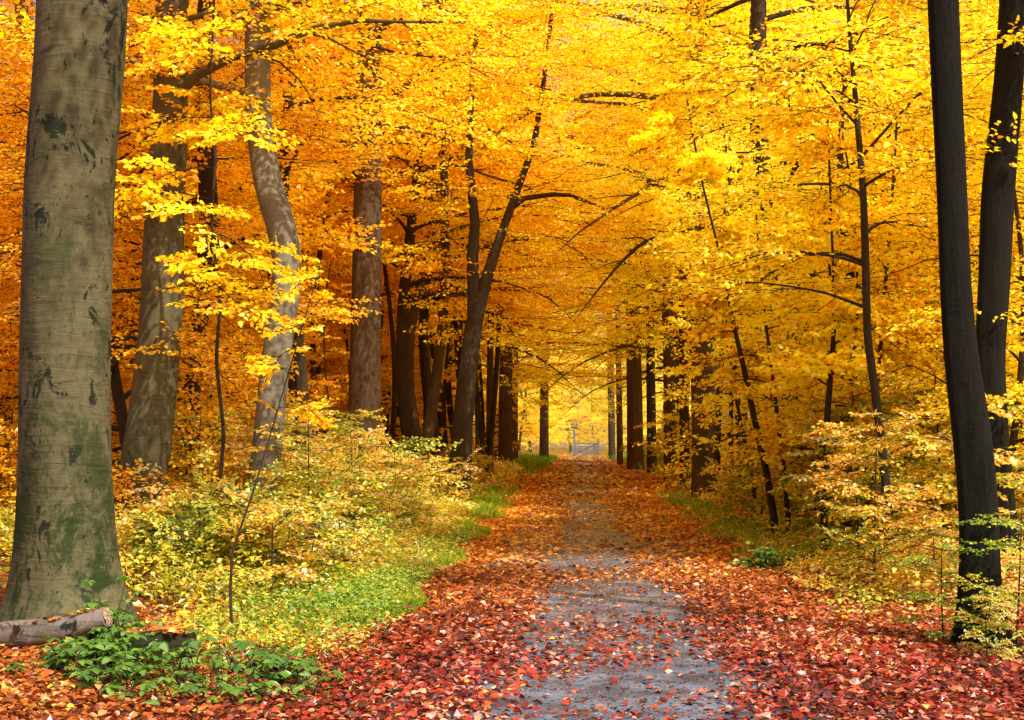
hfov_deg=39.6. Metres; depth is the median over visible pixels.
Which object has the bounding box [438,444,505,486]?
bush
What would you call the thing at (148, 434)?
beech tree
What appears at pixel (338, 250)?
canopy tree
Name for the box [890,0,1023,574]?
rough dark tree
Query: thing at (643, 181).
canopy tree
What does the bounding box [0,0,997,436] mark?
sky
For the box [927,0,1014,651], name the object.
dark beech
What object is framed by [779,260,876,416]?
thin sapling
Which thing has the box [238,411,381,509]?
sapling
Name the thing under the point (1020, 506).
bush
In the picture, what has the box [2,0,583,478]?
canopy tree
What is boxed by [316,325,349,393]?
thin sapling
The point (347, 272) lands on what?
thin sapling
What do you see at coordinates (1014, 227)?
young beech
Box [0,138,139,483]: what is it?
young beech
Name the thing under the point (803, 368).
thin stem tree
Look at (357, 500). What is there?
bush
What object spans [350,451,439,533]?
bush
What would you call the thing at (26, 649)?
fallen leaves
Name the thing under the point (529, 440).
young beech
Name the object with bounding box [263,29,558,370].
canopy tree
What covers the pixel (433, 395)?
canopy tree
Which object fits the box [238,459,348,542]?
bush
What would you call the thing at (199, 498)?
bush
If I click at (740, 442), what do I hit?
tree
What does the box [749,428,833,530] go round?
sapling
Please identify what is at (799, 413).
thin sapling
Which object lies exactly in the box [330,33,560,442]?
canopy tree
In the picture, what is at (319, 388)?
thin sapling
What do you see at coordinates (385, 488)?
bush
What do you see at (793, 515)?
sapling
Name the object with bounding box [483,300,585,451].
young beech
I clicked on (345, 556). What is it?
bush
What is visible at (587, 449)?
field gate
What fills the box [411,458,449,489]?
bush
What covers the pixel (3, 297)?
young beech
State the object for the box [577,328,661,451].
young beech
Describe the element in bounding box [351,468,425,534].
bush
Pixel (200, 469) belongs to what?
bush
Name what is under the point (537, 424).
young beech
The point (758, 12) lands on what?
beech tree
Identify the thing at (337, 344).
thin sapling
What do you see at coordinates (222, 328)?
young beech
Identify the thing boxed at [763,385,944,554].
sapling
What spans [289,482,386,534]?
bush
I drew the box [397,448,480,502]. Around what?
bush
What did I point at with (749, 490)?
bush
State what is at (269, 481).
bush
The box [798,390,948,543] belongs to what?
sapling
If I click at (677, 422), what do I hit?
canopy tree
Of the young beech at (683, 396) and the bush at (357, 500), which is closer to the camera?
the bush at (357, 500)
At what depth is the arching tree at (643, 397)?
82.08 m
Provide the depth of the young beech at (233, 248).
24.70 m
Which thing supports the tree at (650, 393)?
on the ground at (554, 447)
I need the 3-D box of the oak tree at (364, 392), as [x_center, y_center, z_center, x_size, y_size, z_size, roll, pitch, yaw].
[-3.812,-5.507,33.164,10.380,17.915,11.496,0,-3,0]
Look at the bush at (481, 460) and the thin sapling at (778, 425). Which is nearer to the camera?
the thin sapling at (778, 425)
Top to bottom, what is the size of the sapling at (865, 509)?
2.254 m
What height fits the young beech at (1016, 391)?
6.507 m
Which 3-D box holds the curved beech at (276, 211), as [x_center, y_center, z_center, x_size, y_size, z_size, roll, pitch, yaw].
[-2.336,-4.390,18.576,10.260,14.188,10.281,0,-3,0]
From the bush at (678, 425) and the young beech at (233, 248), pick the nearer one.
the young beech at (233, 248)
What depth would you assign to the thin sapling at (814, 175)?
18.66 m
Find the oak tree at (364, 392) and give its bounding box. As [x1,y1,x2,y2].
[218,0,577,482]
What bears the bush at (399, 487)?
on the ground at (554, 447)
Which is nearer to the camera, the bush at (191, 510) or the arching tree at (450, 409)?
the bush at (191, 510)
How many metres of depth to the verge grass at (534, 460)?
22.54 m
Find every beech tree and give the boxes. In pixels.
[0,0,143,632]
[114,0,537,527]
[441,0,901,498]
[607,0,991,515]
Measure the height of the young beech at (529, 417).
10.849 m
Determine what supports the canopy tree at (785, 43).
on the ground at (554, 447)
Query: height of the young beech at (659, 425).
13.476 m
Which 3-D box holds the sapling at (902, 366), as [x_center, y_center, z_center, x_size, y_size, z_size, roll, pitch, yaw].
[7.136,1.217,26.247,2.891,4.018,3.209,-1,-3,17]
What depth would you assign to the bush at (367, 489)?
22.12 m
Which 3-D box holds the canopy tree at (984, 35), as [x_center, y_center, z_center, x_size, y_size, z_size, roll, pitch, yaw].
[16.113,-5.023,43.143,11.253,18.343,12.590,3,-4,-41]
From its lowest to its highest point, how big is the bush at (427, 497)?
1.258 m
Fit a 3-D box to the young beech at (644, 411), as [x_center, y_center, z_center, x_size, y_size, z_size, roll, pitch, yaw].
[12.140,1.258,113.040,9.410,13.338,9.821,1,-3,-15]
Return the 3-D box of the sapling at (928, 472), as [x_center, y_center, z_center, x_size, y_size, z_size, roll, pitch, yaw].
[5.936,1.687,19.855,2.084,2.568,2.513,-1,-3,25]
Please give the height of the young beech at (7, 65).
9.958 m
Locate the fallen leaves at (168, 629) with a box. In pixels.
[122,626,203,633]
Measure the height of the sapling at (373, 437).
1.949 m
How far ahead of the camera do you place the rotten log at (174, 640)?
9.77 m
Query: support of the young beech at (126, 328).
on the ground at (554, 447)
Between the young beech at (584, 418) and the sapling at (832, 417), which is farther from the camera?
the young beech at (584, 418)
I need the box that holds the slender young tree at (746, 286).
[633,0,1023,559]
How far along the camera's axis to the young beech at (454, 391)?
77.63 m
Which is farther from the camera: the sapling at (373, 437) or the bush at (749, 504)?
the bush at (749, 504)
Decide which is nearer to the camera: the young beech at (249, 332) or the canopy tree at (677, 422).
the young beech at (249, 332)
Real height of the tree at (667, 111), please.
10.798 m
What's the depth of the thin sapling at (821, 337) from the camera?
23.19 m
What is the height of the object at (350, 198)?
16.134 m
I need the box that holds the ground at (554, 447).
[0,437,1023,719]
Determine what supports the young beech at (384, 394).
on the ground at (554, 447)
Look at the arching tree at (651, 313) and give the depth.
43.06 m
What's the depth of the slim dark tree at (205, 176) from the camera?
22.09 m
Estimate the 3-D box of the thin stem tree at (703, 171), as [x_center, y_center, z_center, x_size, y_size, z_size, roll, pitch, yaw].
[3.038,-0.726,22.272,2.097,7.544,2.243,-2,-3,27]
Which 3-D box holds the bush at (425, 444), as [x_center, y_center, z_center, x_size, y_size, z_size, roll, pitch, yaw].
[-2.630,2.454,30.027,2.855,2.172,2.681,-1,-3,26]
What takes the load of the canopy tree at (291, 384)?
on the ground at (554, 447)
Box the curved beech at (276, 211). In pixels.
[0,0,334,499]
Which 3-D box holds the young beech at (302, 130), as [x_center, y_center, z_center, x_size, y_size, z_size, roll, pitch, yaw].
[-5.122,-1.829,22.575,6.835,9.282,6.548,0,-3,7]
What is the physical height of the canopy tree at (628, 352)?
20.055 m
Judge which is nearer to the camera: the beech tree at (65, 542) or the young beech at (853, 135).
the beech tree at (65, 542)
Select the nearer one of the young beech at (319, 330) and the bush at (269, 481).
the bush at (269, 481)
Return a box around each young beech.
[0,0,194,514]
[0,0,305,515]
[0,0,390,512]
[0,33,254,535]
[0,68,141,500]
[0,86,321,476]
[0,123,238,451]
[0,136,320,467]
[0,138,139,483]
[8,222,259,440]
[111,200,292,460]
[112,220,255,437]
[113,192,329,450]
[114,0,351,509]
[130,150,336,423]
[216,241,396,433]
[224,235,388,433]
[235,185,451,427]
[300,250,453,447]
[324,271,451,445]
[381,318,498,450]
[381,364,455,424]
[387,308,498,445]
[414,307,524,459]
[454,339,569,443]
[473,367,534,430]
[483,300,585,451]
[483,317,578,452]
[518,359,575,450]
[521,332,584,442]
[523,344,601,451]
[552,349,625,451]
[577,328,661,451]
[596,350,662,446]
[600,362,662,447]
[615,318,690,441]
[621,213,777,472]
[626,351,690,427]
[628,0,1023,511]
[631,122,889,488]
[683,64,1023,407]
[722,178,915,442]
[731,78,1022,410]
[795,28,1023,499]
[802,125,1022,299]
[804,81,1023,538]
[817,161,1023,393]
[818,4,1023,534]
[834,44,1023,401]
[908,122,1023,450]
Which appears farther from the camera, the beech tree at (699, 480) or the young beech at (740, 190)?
the beech tree at (699, 480)
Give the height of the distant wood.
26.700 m
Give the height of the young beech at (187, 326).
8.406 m
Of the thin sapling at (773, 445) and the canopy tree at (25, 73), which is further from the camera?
the canopy tree at (25, 73)
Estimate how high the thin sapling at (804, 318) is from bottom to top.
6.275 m
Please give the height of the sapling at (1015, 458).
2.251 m
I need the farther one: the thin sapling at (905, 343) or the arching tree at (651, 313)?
the arching tree at (651, 313)
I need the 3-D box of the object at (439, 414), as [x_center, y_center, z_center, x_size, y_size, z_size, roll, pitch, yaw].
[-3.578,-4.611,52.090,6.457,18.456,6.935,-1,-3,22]
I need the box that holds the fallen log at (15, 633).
[0,607,112,648]
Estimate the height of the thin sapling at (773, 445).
6.286 m
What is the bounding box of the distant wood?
[14,262,766,449]
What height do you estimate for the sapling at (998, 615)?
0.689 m
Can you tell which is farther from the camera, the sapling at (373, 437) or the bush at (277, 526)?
the sapling at (373, 437)
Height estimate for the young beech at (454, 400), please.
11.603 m
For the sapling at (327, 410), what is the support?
on the ground at (554, 447)
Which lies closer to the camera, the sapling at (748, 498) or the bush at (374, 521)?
the bush at (374, 521)
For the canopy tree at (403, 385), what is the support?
on the ground at (554, 447)
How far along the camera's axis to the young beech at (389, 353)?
52.55 m
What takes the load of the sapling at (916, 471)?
on the ground at (554, 447)
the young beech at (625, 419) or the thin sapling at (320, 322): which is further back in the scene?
the young beech at (625, 419)
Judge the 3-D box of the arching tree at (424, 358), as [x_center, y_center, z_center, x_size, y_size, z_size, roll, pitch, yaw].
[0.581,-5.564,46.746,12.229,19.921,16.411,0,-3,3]
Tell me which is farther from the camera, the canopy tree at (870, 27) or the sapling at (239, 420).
the canopy tree at (870, 27)
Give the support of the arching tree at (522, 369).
on the ground at (554, 447)
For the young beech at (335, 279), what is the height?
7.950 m
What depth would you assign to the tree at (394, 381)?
40.70 m
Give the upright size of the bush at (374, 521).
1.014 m
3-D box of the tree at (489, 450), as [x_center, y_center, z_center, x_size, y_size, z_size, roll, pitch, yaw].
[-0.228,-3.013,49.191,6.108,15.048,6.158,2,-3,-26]
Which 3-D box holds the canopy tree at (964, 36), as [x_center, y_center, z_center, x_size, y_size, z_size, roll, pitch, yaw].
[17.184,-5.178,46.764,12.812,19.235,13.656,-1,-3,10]
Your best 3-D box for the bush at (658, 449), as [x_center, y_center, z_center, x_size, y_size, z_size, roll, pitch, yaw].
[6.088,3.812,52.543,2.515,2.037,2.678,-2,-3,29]
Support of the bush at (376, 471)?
on the ground at (554, 447)
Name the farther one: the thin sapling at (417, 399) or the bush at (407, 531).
the thin sapling at (417, 399)
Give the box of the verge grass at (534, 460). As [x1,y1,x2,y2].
[108,450,1007,719]
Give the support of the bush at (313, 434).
on the ground at (554, 447)
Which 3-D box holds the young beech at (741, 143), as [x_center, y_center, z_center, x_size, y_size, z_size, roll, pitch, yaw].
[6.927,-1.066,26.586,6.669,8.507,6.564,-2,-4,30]
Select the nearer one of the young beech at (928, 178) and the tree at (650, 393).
the young beech at (928, 178)
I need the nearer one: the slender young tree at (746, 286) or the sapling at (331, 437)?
the slender young tree at (746, 286)
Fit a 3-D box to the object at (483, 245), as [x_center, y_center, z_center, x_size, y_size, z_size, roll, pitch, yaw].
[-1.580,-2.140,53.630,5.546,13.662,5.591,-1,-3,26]
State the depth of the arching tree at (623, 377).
71.09 m
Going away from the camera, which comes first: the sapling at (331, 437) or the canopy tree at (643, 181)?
the sapling at (331, 437)
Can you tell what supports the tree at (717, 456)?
on the ground at (554, 447)
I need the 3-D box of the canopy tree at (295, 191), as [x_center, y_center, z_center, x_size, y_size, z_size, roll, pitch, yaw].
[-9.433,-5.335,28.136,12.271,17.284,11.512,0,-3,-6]
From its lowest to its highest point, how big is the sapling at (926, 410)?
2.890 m
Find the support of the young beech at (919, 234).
on the ground at (554, 447)
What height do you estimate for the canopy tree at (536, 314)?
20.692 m
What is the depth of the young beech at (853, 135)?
34.39 m
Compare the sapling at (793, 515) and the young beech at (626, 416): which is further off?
the young beech at (626, 416)
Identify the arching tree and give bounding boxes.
[382,0,672,464]
[383,5,620,404]
[436,133,616,435]
[479,0,832,416]
[481,157,626,462]
[493,171,625,455]
[517,112,688,428]
[549,0,898,468]
[549,174,674,433]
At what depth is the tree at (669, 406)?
49.84 m
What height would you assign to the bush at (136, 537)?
1.226 m
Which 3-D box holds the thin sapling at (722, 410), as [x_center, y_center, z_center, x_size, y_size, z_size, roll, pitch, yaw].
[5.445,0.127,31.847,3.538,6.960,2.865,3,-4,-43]
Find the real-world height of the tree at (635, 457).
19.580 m
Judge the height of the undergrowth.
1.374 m
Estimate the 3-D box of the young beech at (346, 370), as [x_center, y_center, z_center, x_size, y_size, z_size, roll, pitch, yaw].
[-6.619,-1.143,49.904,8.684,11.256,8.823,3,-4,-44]
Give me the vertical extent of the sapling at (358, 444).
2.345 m
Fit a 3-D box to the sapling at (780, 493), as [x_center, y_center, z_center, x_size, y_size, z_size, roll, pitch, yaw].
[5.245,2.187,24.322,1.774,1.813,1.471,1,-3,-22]
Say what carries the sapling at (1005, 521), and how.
on the ground at (554, 447)
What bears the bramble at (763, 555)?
on the ground at (554, 447)
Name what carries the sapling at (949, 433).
on the ground at (554, 447)
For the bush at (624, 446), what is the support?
on the ground at (554, 447)
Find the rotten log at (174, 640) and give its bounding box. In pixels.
[122,629,196,658]
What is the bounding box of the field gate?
[573,430,599,455]
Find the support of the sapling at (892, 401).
on the ground at (554, 447)
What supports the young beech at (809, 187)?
on the ground at (554, 447)
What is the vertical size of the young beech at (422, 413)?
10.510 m
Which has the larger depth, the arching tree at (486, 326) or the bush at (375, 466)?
the arching tree at (486, 326)
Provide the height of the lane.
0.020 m
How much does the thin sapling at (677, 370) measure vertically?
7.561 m
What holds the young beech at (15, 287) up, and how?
on the ground at (554, 447)
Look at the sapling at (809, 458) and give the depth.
21.42 m
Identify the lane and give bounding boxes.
[371,451,858,719]
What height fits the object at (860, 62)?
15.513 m
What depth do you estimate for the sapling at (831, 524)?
20.97 m
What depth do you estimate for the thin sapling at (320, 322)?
41.22 m
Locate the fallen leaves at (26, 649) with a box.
[0,607,103,659]
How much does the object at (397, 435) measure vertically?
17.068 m
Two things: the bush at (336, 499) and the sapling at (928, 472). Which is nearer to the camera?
the bush at (336, 499)
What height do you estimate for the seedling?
3.236 m
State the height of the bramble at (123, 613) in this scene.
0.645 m
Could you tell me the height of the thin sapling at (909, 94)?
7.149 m
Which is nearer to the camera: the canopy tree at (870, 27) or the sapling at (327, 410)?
the sapling at (327, 410)
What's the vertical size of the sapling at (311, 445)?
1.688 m
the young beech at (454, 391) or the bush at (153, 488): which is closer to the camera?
the bush at (153, 488)
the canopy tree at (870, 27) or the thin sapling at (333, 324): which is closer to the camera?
the thin sapling at (333, 324)
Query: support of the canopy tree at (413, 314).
on the ground at (554, 447)
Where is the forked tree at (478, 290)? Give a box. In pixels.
[338,0,704,496]
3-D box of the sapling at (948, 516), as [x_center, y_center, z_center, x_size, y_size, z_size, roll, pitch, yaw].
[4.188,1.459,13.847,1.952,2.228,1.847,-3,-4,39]
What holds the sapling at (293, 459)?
on the ground at (554, 447)
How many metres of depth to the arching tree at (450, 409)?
66.53 m
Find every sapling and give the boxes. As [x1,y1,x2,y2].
[168,406,254,499]
[191,413,316,491]
[212,415,330,495]
[212,417,294,466]
[232,389,361,478]
[237,226,347,413]
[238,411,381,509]
[251,319,337,433]
[280,442,348,490]
[284,402,352,465]
[290,305,349,433]
[293,438,319,462]
[299,443,349,480]
[301,237,351,434]
[301,261,386,441]
[310,429,391,495]
[311,408,410,488]
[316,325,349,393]
[320,427,402,490]
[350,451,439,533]
[381,311,449,433]
[382,299,458,441]
[637,158,810,498]
[668,204,846,536]
[680,209,812,489]
[708,417,794,519]
[724,377,803,453]
[746,131,943,519]
[746,175,894,474]
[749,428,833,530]
[758,396,861,526]
[760,386,888,525]
[762,206,927,529]
[763,175,910,416]
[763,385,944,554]
[771,234,850,396]
[774,443,814,529]
[776,102,986,543]
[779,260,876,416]
[781,163,943,526]
[781,440,865,532]
[785,397,957,574]
[786,414,928,558]
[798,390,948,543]
[828,323,941,412]
[836,77,1023,521]
[836,394,1023,587]
[842,371,1023,554]
[853,388,953,529]
[867,398,954,538]
[885,527,987,640]
[886,365,1017,509]
[889,435,958,559]
[929,388,1023,554]
[935,417,1023,528]
[948,573,1023,661]
[954,508,1023,655]
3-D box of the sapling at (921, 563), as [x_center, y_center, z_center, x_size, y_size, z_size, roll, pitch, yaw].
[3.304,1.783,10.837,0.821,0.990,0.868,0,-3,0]
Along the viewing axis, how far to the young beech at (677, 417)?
47.68 m
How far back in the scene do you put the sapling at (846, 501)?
17.71 m
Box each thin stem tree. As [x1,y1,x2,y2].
[625,76,778,535]
[731,92,941,550]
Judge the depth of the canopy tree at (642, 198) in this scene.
42.02 m
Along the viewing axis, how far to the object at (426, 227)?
46.48 m
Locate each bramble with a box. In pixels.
[5,626,186,686]
[63,628,344,712]
[67,575,162,644]
[726,541,799,570]
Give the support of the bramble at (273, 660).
on the ground at (554, 447)
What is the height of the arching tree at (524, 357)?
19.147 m
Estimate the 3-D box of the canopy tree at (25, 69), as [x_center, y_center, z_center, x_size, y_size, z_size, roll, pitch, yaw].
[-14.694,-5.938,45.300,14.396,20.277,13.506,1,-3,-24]
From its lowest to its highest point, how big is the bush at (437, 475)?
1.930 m
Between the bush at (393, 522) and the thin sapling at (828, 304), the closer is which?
the bush at (393, 522)
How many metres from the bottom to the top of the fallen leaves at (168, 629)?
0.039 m
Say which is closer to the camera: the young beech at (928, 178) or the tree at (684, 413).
the young beech at (928, 178)
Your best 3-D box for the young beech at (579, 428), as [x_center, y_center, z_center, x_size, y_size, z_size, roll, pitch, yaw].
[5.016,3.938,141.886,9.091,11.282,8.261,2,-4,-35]
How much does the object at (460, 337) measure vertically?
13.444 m
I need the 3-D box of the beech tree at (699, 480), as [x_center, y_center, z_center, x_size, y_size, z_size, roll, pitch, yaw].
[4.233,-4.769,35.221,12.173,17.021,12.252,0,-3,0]
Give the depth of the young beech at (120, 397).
18.80 m
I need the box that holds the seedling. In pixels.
[229,266,349,635]
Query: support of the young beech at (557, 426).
on the ground at (554, 447)
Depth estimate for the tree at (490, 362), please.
49.95 m
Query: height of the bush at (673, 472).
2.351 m
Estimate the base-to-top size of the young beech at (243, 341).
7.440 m
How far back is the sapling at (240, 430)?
18.45 m
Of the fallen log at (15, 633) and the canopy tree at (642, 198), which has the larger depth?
the canopy tree at (642, 198)
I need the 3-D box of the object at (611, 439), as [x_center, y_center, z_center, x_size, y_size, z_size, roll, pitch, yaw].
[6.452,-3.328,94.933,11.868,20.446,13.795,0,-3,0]
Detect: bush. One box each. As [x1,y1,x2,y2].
[115,503,295,597]
[117,446,279,576]
[119,474,254,555]
[154,472,327,587]
[168,452,249,495]
[169,480,244,506]
[172,485,355,599]
[173,473,386,588]
[176,496,305,563]
[185,466,277,528]
[232,479,381,563]
[236,432,338,465]
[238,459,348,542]
[239,474,387,571]
[242,431,346,468]
[274,437,379,530]
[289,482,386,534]
[290,512,406,559]
[307,479,425,539]
[315,488,422,538]
[323,481,388,497]
[331,435,410,493]
[331,479,393,524]
[341,461,430,528]
[344,425,446,490]
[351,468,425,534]
[363,433,463,503]
[385,471,437,524]
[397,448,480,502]
[399,498,439,527]
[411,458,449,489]
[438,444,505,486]
[619,424,663,460]
[641,437,679,476]
[656,412,679,460]
[662,437,737,483]
[698,451,779,510]
[699,439,777,502]
[730,467,779,512]
[853,476,957,552]
[873,507,958,583]
[948,498,1023,558]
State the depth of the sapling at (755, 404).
37.91 m
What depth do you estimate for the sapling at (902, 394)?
20.73 m
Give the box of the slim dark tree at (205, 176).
[7,0,392,479]
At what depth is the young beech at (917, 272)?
19.53 m
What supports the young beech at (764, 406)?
on the ground at (554, 447)
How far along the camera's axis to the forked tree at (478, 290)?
34.95 m
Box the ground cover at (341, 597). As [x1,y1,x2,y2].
[110,482,958,719]
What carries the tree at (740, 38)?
on the ground at (554, 447)
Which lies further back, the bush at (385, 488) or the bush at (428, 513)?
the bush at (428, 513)
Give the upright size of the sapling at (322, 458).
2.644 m
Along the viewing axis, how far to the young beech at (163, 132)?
16.33 m
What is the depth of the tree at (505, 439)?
61.77 m
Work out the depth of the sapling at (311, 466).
19.83 m
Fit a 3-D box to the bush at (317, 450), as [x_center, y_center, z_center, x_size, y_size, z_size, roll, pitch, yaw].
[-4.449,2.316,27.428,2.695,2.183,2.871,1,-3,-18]
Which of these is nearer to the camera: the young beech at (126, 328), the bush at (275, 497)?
the bush at (275, 497)
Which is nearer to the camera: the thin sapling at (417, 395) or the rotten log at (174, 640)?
the rotten log at (174, 640)
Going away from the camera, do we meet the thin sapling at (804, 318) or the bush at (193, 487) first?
the bush at (193, 487)
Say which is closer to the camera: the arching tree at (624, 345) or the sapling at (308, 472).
the sapling at (308, 472)
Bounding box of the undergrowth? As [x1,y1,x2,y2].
[0,453,1023,717]
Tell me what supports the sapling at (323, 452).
on the ground at (554, 447)
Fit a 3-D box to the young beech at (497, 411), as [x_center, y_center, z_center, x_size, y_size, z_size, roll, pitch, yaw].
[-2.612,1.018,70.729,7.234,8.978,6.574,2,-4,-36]
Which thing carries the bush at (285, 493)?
on the ground at (554, 447)
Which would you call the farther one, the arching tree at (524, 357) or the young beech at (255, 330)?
the arching tree at (524, 357)
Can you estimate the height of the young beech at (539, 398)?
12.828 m
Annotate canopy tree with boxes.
[0,0,334,507]
[0,1,229,268]
[0,5,233,162]
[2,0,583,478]
[16,0,553,444]
[224,20,437,327]
[243,0,651,477]
[245,0,636,478]
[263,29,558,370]
[278,0,648,457]
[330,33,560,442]
[434,120,610,441]
[506,2,803,445]
[561,75,720,434]
[578,0,806,317]
[590,0,1023,314]
[683,17,972,317]
[714,2,971,141]
[898,1,997,87]
[904,1,998,92]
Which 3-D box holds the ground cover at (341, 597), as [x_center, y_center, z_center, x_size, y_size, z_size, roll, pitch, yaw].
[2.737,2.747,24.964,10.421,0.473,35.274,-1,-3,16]
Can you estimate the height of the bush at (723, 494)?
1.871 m
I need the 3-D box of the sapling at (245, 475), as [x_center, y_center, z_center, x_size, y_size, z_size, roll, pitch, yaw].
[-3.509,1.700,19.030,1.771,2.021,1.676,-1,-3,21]
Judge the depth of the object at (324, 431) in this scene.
48.01 m
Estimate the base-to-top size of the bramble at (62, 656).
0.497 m
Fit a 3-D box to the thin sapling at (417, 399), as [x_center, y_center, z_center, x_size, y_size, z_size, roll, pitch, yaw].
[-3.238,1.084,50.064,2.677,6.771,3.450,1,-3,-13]
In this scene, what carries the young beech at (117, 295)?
on the ground at (554, 447)

